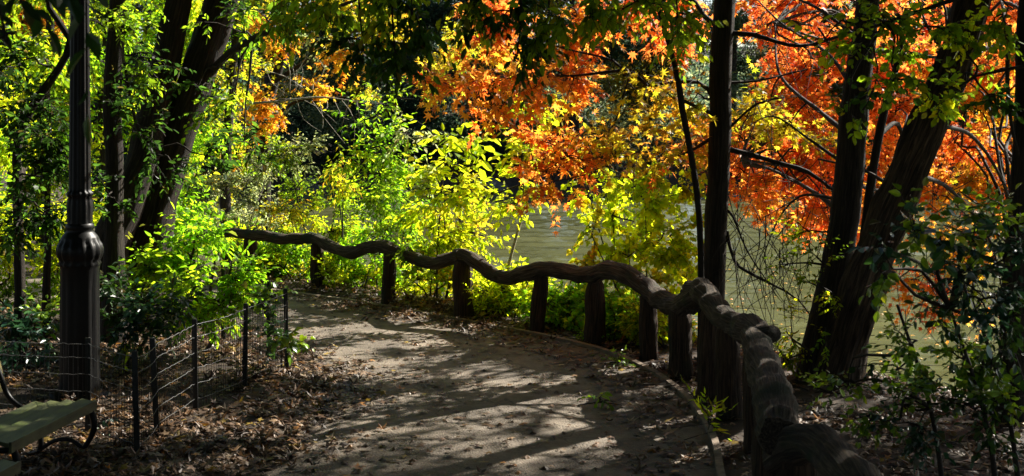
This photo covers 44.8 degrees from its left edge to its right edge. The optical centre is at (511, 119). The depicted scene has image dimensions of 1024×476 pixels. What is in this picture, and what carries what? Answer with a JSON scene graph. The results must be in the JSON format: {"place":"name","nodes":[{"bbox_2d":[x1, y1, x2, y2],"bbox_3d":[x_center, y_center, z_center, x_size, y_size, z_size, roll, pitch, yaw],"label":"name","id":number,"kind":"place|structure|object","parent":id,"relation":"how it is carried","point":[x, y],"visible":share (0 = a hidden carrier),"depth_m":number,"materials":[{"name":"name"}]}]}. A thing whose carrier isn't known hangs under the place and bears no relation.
{"place":"outdoors","nodes":[
{"label":"outdoors","id":0,"kind":"place"},
{"bbox_2d":[0,275,716,475],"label":"path","id":1,"kind":"structure","parent":0,"point":[522,399],"depth_m":11.07,"materials":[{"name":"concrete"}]},
{"bbox_2d":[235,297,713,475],"bbox_3d":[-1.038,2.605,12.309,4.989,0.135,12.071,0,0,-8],"label":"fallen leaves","id":2,"kind":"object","parent":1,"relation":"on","point":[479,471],"visible":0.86,"depth_m":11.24,"materials":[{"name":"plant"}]},
{"bbox_2d":[577,391,619,410],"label":"fallen sprig","id":3,"kind":"object","parent":1,"relation":"on","point":[606,395],"visible":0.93,"depth_m":11.14,"materials":[{"name":"green plant"}]},
{"bbox_2d":[589,345,636,368],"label":"fallen sprig","id":4,"kind":"object","parent":1,"relation":"on","point":[620,360],"visible":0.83,"depth_m":13.07,"materials":[{"name":"green plant"}]},
{"bbox_2d":[30,0,928,46],"label":"sky","id":5,"kind":"structure","parent":0,"point":[619,0],"materials":[{"name":"white"}]},
{"bbox_2d":[0,46,1023,475],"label":"ground","id":6,"kind":"structure","parent":0,"point":[744,464],"depth_m":11.17,"materials":[{"name":"soil"}]},
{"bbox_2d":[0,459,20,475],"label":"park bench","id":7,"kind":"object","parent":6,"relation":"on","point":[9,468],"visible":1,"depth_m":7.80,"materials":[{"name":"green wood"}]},
{"bbox_2d":[0,188,41,309],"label":"woodland shrub","id":8,"kind":"object","parent":6,"relation":"on","point":[6,291],"visible":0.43,"depth_m":17.00,"materials":[{"name":"green plant"}]},
{"bbox_2d":[0,288,59,376],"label":"shaded shrub","id":9,"kind":"object","parent":6,"relation":"on","point":[24,327],"visible":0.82,"depth_m":12.22,"materials":[{"name":"green plant"}]},
{"bbox_2d":[0,0,60,176],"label":"woodland tree","id":10,"kind":"object","parent":6,"relation":"on","point":[5,161],"visible":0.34,"depth_m":20.83,"materials":[{"name":"green plant"}]},
{"bbox_2d":[0,13,65,251],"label":"woodland tree","id":11,"kind":"object","parent":6,"relation":"on","point":[24,78],"visible":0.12,"depth_m":18.84,"materials":[{"name":"green plant"}]},
{"bbox_2d":[0,99,68,339],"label":"young sapling","id":12,"kind":"object","parent":6,"relation":"on","point":[46,285],"visible":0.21,"depth_m":13.96,"materials":[{"name":"green plant"}]},
{"bbox_2d":[4,0,69,194],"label":"golden tree","id":13,"kind":"object","parent":6,"relation":"on","point":[23,21],"visible":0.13,"depth_m":29.87,"materials":[{"name":"green plant"}]},
{"bbox_2d":[0,362,97,475],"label":"park bench","id":14,"kind":"object","parent":6,"relation":"on","point":[21,426],"visible":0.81,"depth_m":8.91,"materials":[{"name":"green wood"}]},
{"bbox_2d":[0,0,102,366],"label":"forked sapling","id":15,"kind":"object","parent":6,"relation":"on","point":[51,166],"visible":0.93,"depth_m":12.18,"materials":[{"name":"green plant"}]},
{"bbox_2d":[0,1,123,119],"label":"tree","id":16,"kind":"object","parent":6,"relation":"on","point":[9,88],"visible":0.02,"depth_m":73.75,"materials":[{"name":"green plant"}]},
{"bbox_2d":[0,0,124,245],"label":"woodland tree","id":17,"kind":"object","parent":6,"relation":"on","point":[60,89],"visible":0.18,"depth_m":23.96,"materials":[{"name":"green plant"}]},
{"bbox_2d":[24,193,104,305],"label":"woodland shrub","id":18,"kind":"object","parent":6,"relation":"on","point":[55,283],"visible":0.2,"depth_m":17.36,"materials":[{"name":"green plant"}]},
{"bbox_2d":[49,0,109,400],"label":"lamp post","id":19,"kind":"object","parent":6,"relation":"on","point":[79,250],"visible":0.9,"depth_m":11.11,"materials":[{"name":"black metal"}]},
{"bbox_2d":[12,0,153,153],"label":"tree","id":20,"kind":"object","parent":6,"relation":"on","point":[134,61],"visible":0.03,"depth_m":71.54,"materials":[{"name":"green plant"}]},
{"bbox_2d":[51,418,117,435],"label":"fallen leaves","id":21,"kind":"object","parent":6,"relation":"on","point":[104,423],"visible":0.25,"depth_m":9.84,"materials":[{"name":"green plant"}]},
{"bbox_2d":[32,0,157,220],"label":"woodland tree","id":22,"kind":"object","parent":6,"relation":"on","point":[100,134],"visible":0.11,"depth_m":26.90,"materials":[{"name":"green plant"}]},
{"bbox_2d":[92,187,104,228],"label":"woodland shrub","id":23,"kind":"object","parent":6,"relation":"on","point":[96,214],"visible":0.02,"depth_m":18.01,"materials":[{"name":"green plant"}]},
{"bbox_2d":[61,0,180,342],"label":"slim tree","id":24,"kind":"object","parent":6,"relation":"on","point":[114,209],"visible":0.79,"depth_m":13.90,"materials":[{"name":"green plant"}]},
{"bbox_2d":[123,132,129,160],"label":"bush","id":25,"kind":"object","parent":6,"relation":"on","point":[124,146],"visible":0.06,"depth_m":68.16,"materials":[{"name":"green plant"}]},
{"bbox_2d":[121,318,151,374],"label":"lit seedling","id":26,"kind":"object","parent":6,"relation":"on","point":[123,349],"visible":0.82,"depth_m":12.05,"materials":[{"name":"green plant"}]},
{"bbox_2d":[0,263,288,456],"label":"wire fence","id":27,"kind":"object","parent":6,"relation":"on","point":[154,417],"visible":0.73,"depth_m":10.06,"materials":[{"name":"metal"}]},
{"bbox_2d":[238,277,314,371],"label":"fence creeper","id":28,"kind":"object","parent":27,"relation":"attached to","point":[267,294],"visible":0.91,"depth_m":12.56,"materials":[{"name":"green plant"}]},
{"bbox_2d":[99,256,207,369],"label":"broadleaf shrub","id":29,"kind":"object","parent":6,"relation":"on","point":[115,293],"visible":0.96,"depth_m":12.26,"materials":[{"name":"green plant"}]},
{"bbox_2d":[121,1,216,139],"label":"tree","id":30,"kind":"object","parent":6,"relation":"on","point":[150,12],"visible":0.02,"depth_m":74.64,"materials":[{"name":"green plant"}]},
{"bbox_2d":[125,0,245,117],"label":"tree","id":31,"kind":"object","parent":6,"relation":"on","point":[160,4],"visible":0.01,"depth_m":72.51,"materials":[{"name":"green plant"}]},
{"bbox_2d":[124,0,251,233],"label":"woodland tree","id":32,"kind":"object","parent":6,"relation":"on","point":[201,139],"visible":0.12,"depth_m":24.51,"materials":[{"name":"green plant"}]},
{"bbox_2d":[116,201,282,351],"bbox_3d":[-3.407,1.785,13.487,1.646,1.740,1.620,0,0,-25],"label":"sunlit bush","id":33,"kind":"object","parent":6,"relation":"on","point":[179,263],"visible":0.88,"depth_m":13.35,"materials":[{"name":"green plant"}]},
{"bbox_2d":[171,163,236,303],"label":"tall bush","id":34,"kind":"object","parent":6,"relation":"on","point":[185,209],"visible":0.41,"depth_m":16.35,"materials":[{"name":"green plant"}]},
{"bbox_2d":[94,0,356,330],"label":"leaning tree","id":35,"kind":"object","parent":6,"relation":"on","point":[153,182],"visible":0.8,"depth_m":14.58,"materials":[{"name":"green plant"}]},
{"bbox_2d":[196,122,257,171],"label":"bush","id":36,"kind":"object","parent":6,"relation":"on","point":[220,152],"visible":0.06,"depth_m":68.28,"materials":[{"name":"green plant"}]},
{"bbox_2d":[179,0,288,268],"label":"woodland tree","id":37,"kind":"object","parent":6,"relation":"on","point":[226,201],"visible":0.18,"depth_m":28.03,"materials":[{"name":"green plant"}]},
{"bbox_2d":[183,145,291,264],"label":"aster shrub","id":38,"kind":"object","parent":6,"relation":"on","point":[252,185],"visible":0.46,"depth_m":22.14,"materials":[{"name":"green plant"}]},
{"bbox_2d":[215,217,284,270],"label":"weeds","id":39,"kind":"object","parent":6,"relation":"on","point":[238,241],"visible":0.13,"depth_m":20.98,"materials":[{"name":"green plant"}]},
{"bbox_2d":[231,118,310,188],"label":"bush","id":40,"kind":"object","parent":6,"relation":"on","point":[281,139],"visible":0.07,"depth_m":66.62,"materials":[{"name":"green plant"}]},
{"bbox_2d":[192,0,375,157],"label":"tree","id":41,"kind":"object","parent":6,"relation":"on","point":[316,116],"visible":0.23,"depth_m":70.01,"materials":[{"name":"plant"}]},
{"bbox_2d":[257,224,324,280],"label":"weeds","id":42,"kind":"object","parent":6,"relation":"on","point":[284,255],"visible":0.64,"depth_m":19.69,"materials":[{"name":"green plant"}]},
{"bbox_2d":[247,55,361,183],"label":"bare branch","id":43,"kind":"object","parent":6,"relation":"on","point":[281,93],"visible":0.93,"depth_m":20.99,"materials":[{"name":"brown wood"}]},
{"bbox_2d":[254,129,372,265],"bbox_3d":[-3.149,1.501,20.484,2.079,2.707,1.833,0,0,0],"label":"mixed shrub","id":44,"kind":"object","parent":6,"relation":"on","point":[297,216],"visible":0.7,"depth_m":20.32,"materials":[{"name":"green plant"}]},
{"bbox_2d":[300,177,331,192],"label":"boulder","id":45,"kind":"object","parent":6,"relation":"on","point":[316,187],"visible":0.2,"depth_m":63.90,"materials":[{"name":"grey stone"}]},
{"bbox_2d":[296,235,381,288],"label":"weeds","id":46,"kind":"object","parent":6,"relation":"on","point":[330,263],"visible":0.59,"depth_m":18.89,"materials":[{"name":"green plant"}]},
{"bbox_2d":[308,122,369,168],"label":"bush","id":47,"kind":"object","parent":6,"relation":"on","point":[325,160],"visible":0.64,"depth_m":68.20,"materials":[{"name":"green plant"}]},
{"bbox_2d":[222,0,457,143],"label":"tree","id":48,"kind":"object","parent":6,"relation":"on","point":[305,68],"visible":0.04,"depth_m":79.17,"materials":[{"name":"orange plant"}]},
{"bbox_2d":[317,141,373,285],"bbox_3d":[-2.656,1.503,19.129,0.780,2.339,0.827,0,0,-45],"label":"sapling","id":49,"kind":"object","parent":6,"relation":"on","point":[341,185],"depth_m":19.14,"materials":[{"name":"yellow plant"}]},
{"bbox_2d":[295,0,417,143],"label":"tree","id":50,"kind":"object","parent":6,"relation":"on","point":[353,109],"visible":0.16,"depth_m":71.79,"materials":[{"name":"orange plant"}]},
{"bbox_2d":[236,0,481,230],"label":"yellow oak","id":51,"kind":"object","parent":6,"relation":"on","point":[265,110],"visible":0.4,"depth_m":23.03,"materials":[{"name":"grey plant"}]},
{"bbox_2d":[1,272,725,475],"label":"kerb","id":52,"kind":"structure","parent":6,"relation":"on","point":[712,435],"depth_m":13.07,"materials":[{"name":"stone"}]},
{"bbox_2d":[323,49,463,288],"bbox_3d":[-1.784,0.827,18.614,2.151,3.810,2.528,0,0,0],"label":"pinnate shrub","id":53,"kind":"object","parent":6,"relation":"on","point":[380,228],"visible":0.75,"depth_m":18.51,"materials":[{"name":"green plant"}]},
{"bbox_2d":[375,134,425,182],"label":"bush","id":54,"kind":"object","parent":6,"relation":"on","point":[412,154],"visible":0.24,"depth_m":66.94,"materials":[{"name":"green plant"}]},
{"bbox_2d":[368,244,475,299],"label":"weeds","id":55,"kind":"object","parent":6,"relation":"on","point":[429,288],"visible":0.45,"depth_m":17.70,"materials":[{"name":"green plant"}]},
{"bbox_2d":[364,0,493,166],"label":"tree","id":56,"kind":"object","parent":6,"relation":"on","point":[406,108],"visible":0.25,"depth_m":68.72,"materials":[{"name":"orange plant"}]},
{"bbox_2d":[422,121,473,172],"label":"bush","id":57,"kind":"object","parent":6,"relation":"on","point":[453,157],"visible":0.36,"depth_m":67.65,"materials":[{"name":"yellow plant"}]},
{"bbox_2d":[382,115,518,298],"bbox_3d":[-0.872,1.300,17.558,1.956,2.716,1.684,0,0,0],"label":"broadleaf sapling","id":58,"kind":"object","parent":6,"relation":"on","point":[451,238],"visible":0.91,"depth_m":17.36,"materials":[{"name":"yellow plant"}]},
{"bbox_2d":[372,0,581,142],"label":"tree","id":59,"kind":"object","parent":6,"relation":"on","point":[478,57],"visible":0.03,"depth_m":80.35,"materials":[{"name":"orange plant"}]},
{"bbox_2d":[435,253,533,310],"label":"weeds","id":60,"kind":"object","parent":6,"relation":"on","point":[446,280],"visible":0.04,"depth_m":16.93,"materials":[{"name":"green plant"}]},
{"bbox_2d":[470,178,507,192],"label":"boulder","id":61,"kind":"object","parent":6,"relation":"on","point":[496,183],"visible":0.34,"depth_m":64.14,"materials":[{"name":"grey stone"}]},
{"bbox_2d":[251,0,728,118],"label":"overhanging tree","id":62,"kind":"object","parent":6,"relation":"on","point":[418,42],"visible":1,"depth_m":9.61,"materials":[{"name":"green plant"}]},
{"bbox_2d":[0,0,128,146],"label":"bough","id":63,"kind":"object","parent":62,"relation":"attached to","point":[33,16],"visible":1,"depth_m":3.94,"materials":[{"name":"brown plant"}]},
{"bbox_2d":[403,0,595,137],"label":"tree","id":64,"kind":"object","parent":6,"relation":"on","point":[471,61],"visible":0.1,"depth_m":71.01,"materials":[{"name":"orange plant"}]},
{"bbox_2d":[473,133,531,170],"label":"bush","id":65,"kind":"object","parent":6,"relation":"on","point":[488,154],"visible":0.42,"depth_m":66.99,"materials":[{"name":"yellow plant"}]},
{"bbox_2d":[0,291,1023,475],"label":"fallen leaves","id":66,"kind":"object","parent":6,"relation":"on","point":[173,434],"depth_m":10.83,"materials":[{"name":"brown plant"}]},
{"bbox_2d":[463,257,564,321],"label":"weeds","id":67,"kind":"object","parent":6,"relation":"on","point":[496,301],"visible":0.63,"depth_m":16.05,"materials":[{"name":"green plant"}]},
{"bbox_2d":[462,84,587,296],"bbox_3d":[0.167,1.117,16.161,1.614,3.140,1.170,0,0,0],"label":"leaning sapling","id":68,"kind":"object","parent":6,"relation":"on","point":[520,149],"visible":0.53,"depth_m":16.18,"materials":[{"name":"yellow plant"}]},
{"bbox_2d":[51,37,1012,170],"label":"hillside undergrowth","id":69,"kind":"object","parent":6,"relation":"on","point":[689,74],"visible":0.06,"depth_m":74.29,"materials":[{"name":"green plant"}]},
{"bbox_2d":[515,119,574,167],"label":"bush","id":70,"kind":"object","parent":6,"relation":"on","point":[557,134],"visible":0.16,"depth_m":67.87,"materials":[{"name":"orange plant"}]},
{"bbox_2d":[216,228,880,475],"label":"rustic railing","id":71,"kind":"object","parent":6,"relation":"on","point":[779,439],"visible":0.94,"depth_m":11.56,"materials":[{"name":"brown wood"}]},
{"bbox_2d":[511,277,612,332],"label":"weeds","id":72,"kind":"object","parent":6,"relation":"on","point":[558,308],"visible":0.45,"depth_m":15.42,"materials":[{"name":"green plant"}]},
{"bbox_2d":[477,0,707,155],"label":"tree","id":73,"kind":"object","parent":6,"relation":"on","point":[576,123],"visible":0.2,"depth_m":71.11,"materials":[{"name":"orange plant"}]},
{"bbox_2d":[567,283,638,344],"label":"weeds","id":74,"kind":"object","parent":6,"relation":"on","point":[613,307],"visible":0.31,"depth_m":14.57,"materials":[{"name":"green plant"}]},
{"bbox_2d":[185,267,1023,475],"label":"fallen leaves","id":75,"kind":"object","parent":6,"relation":"on","point":[815,409],"visible":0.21,"depth_m":10.76,"materials":[{"name":"brown plant"}]},
{"bbox_2d":[581,121,641,176],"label":"bush","id":76,"kind":"object","parent":6,"relation":"on","point":[615,166],"visible":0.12,"depth_m":66.47,"materials":[{"name":"orange plant"}]},
{"bbox_2d":[551,0,709,127],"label":"tree","id":77,"kind":"object","parent":6,"relation":"on","point":[606,101],"visible":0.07,"depth_m":79.77,"materials":[{"name":"orange plant"}]},
{"bbox_2d":[403,0,861,324],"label":"straight tree","id":78,"kind":"object","parent":6,"relation":"on","point":[716,142],"visible":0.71,"depth_m":13.68,"materials":[{"name":"orange plant"}]},
{"bbox_2d":[710,196,823,352],"bbox_3d":[2.742,1.692,13.067,0.945,1.815,1.615,0,0,33],"label":"drooping branch","id":79,"kind":"object","parent":78,"relation":"attached to","point":[779,254],"visible":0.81,"depth_m":12.93,"materials":[{"name":"brown plant"}]},
{"bbox_2d":[560,145,707,315],"bbox_3d":[1.637,1.532,15.845,2.019,2.580,2.000,0,0,0],"label":"vine shrub","id":80,"kind":"object","parent":6,"relation":"on","point":[674,261],"visible":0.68,"depth_m":15.52,"materials":[{"name":"yellow plant"}]},
{"bbox_2d":[578,0,705,151],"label":"tree","id":81,"kind":"object","parent":6,"relation":"on","point":[621,78],"visible":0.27,"depth_m":71.53,"materials":[{"name":"orange plant"}]},
{"bbox_2d":[632,140,661,174],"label":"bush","id":82,"kind":"object","parent":6,"relation":"on","point":[650,162],"visible":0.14,"depth_m":65.82,"materials":[{"name":"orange plant"}]},
{"bbox_2d":[609,290,697,349],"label":"weeds","id":83,"kind":"object","parent":6,"relation":"on","point":[630,328],"visible":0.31,"depth_m":14.10,"materials":[{"name":"green plant"}]},
{"bbox_2d":[634,0,713,362],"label":"thin stem tree","id":84,"kind":"object","parent":6,"relation":"on","point":[675,62],"visible":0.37,"depth_m":12.97,"materials":[{"name":"brown plant"}]},
{"bbox_2d":[681,377,737,440],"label":"weed tuft","id":85,"kind":"object","parent":6,"relation":"on","point":[715,410],"visible":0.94,"depth_m":10.32,"materials":[{"name":"green plant"}]},
{"bbox_2d":[629,0,811,147],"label":"tree","id":86,"kind":"object","parent":6,"relation":"on","point":[738,61],"visible":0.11,"depth_m":69.21,"materials":[{"name":"orange plant"}]},
{"bbox_2d":[739,137,781,183],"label":"bush","id":87,"kind":"object","parent":6,"relation":"on","point":[771,154],"visible":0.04,"depth_m":65.62,"materials":[{"name":"orange plant"}]},
{"bbox_2d":[704,0,898,145],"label":"tree","id":88,"kind":"object","parent":6,"relation":"on","point":[822,21],"visible":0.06,"depth_m":71.52,"materials":[{"name":"orange plant"}]},
{"bbox_2d":[743,0,907,132],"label":"tree","id":89,"kind":"object","parent":6,"relation":"on","point":[838,80],"visible":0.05,"depth_m":71.23,"materials":[{"name":"orange plant"}]},
{"bbox_2d":[688,0,1018,379],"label":"red maple","id":90,"kind":"object","parent":6,"relation":"on","point":[840,205],"visible":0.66,"depth_m":15.72,"materials":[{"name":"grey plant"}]},
{"bbox_2d":[759,206,853,377],"bbox_3d":[2.847,1.814,12.298,0.906,1.861,0.658,0,0,30],"label":"trunk creeper","id":91,"kind":"object","parent":90,"relation":"attached to","point":[800,278],"visible":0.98,"depth_m":12.26,"materials":[{"name":"green plant"}]},
{"bbox_2d":[865,139,896,177],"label":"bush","id":92,"kind":"object","parent":6,"relation":"on","point":[870,154],"visible":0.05,"depth_m":66.04,"materials":[{"name":"orange plant"}]},
{"bbox_2d":[859,8,927,266],"bbox_3d":[4.112,0.805,14.195,1.312,3.944,2.875,0,0,31],"label":"second stem","id":93,"kind":"object","parent":6,"relation":"on","point":[880,129],"visible":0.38,"depth_m":12.91,"materials":[{"name":"brown plant"}]},
{"bbox_2d":[780,0,1018,386],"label":"ridged tree","id":94,"kind":"object","parent":6,"relation":"on","point":[919,147],"visible":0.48,"depth_m":12.18,"materials":[{"name":"brown plant"}]},
{"bbox_2d":[809,0,989,156],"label":"tree","id":95,"kind":"object","parent":6,"relation":"on","point":[896,15],"visible":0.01,"depth_m":69.78,"materials":[{"name":"orange plant"}]},
{"bbox_2d":[780,0,1023,144],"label":"green overhang","id":96,"kind":"object","parent":6,"relation":"on","point":[993,29],"visible":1,"depth_m":10.25,"materials":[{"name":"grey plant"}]},
{"bbox_2d":[799,177,1023,475],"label":"dark shrub","id":97,"kind":"object","parent":6,"relation":"on","point":[976,381],"visible":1,"depth_m":8.17,"materials":[{"name":"green plant"}]},
{"bbox_2d":[890,202,1002,365],"bbox_3d":[4.693,1.855,13.131,1.861,1.949,1.025,0,0,-7],"label":"drooping branch","id":98,"kind":"object","parent":6,"relation":"on","point":[945,289],"visible":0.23,"depth_m":13.07,"materials":[{"name":"green plant"}]},
{"bbox_2d":[909,0,1000,141],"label":"tree","id":99,"kind":"object","parent":6,"relation":"on","point":[927,65],"depth_m":79.29,"materials":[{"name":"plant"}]},
{"bbox_2d":[899,0,1016,154],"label":"tree","id":100,"kind":"object","parent":6,"relation":"on","point":[975,61],"visible":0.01,"depth_m":71.77,"materials":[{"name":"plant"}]},
{"bbox_2d":[970,43,1014,94],"bbox_3d":[7.074,-0.622,11.983,5.319,10.562,4.410,0,0,-33],"label":"shade tree","id":101,"kind":"object","parent":6,"relation":"on","point":[981,66],"visible":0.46,"depth_m":12.77,"materials":[{"name":"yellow plant"}]},
{"bbox_2d":[978,0,1016,145],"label":"tree","id":102,"kind":"object","parent":6,"relation":"on","point":[1004,79],"visible":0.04,"depth_m":74.92,"materials":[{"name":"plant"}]},
{"bbox_2d":[992,0,1023,427],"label":"edge tree","id":103,"kind":"object","parent":6,"relation":"on","point":[1017,159],"visible":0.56,"depth_m":10.53,"materials":[{"name":"brown plant"}]},
{"bbox_2d":[178,190,1005,391],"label":"lake water","id":104,"kind":"structure","parent":0,"point":[538,241],"depth_m":35.36,"materials":[{"name":"liquid"}]},
{"bbox_2d":[677,267,993,376],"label":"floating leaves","id":105,"kind":"object","parent":104,"relation":"on","point":[812,295],"visible":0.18,"depth_m":24.43,"materials":[{"name":"green plant"}]}
]}

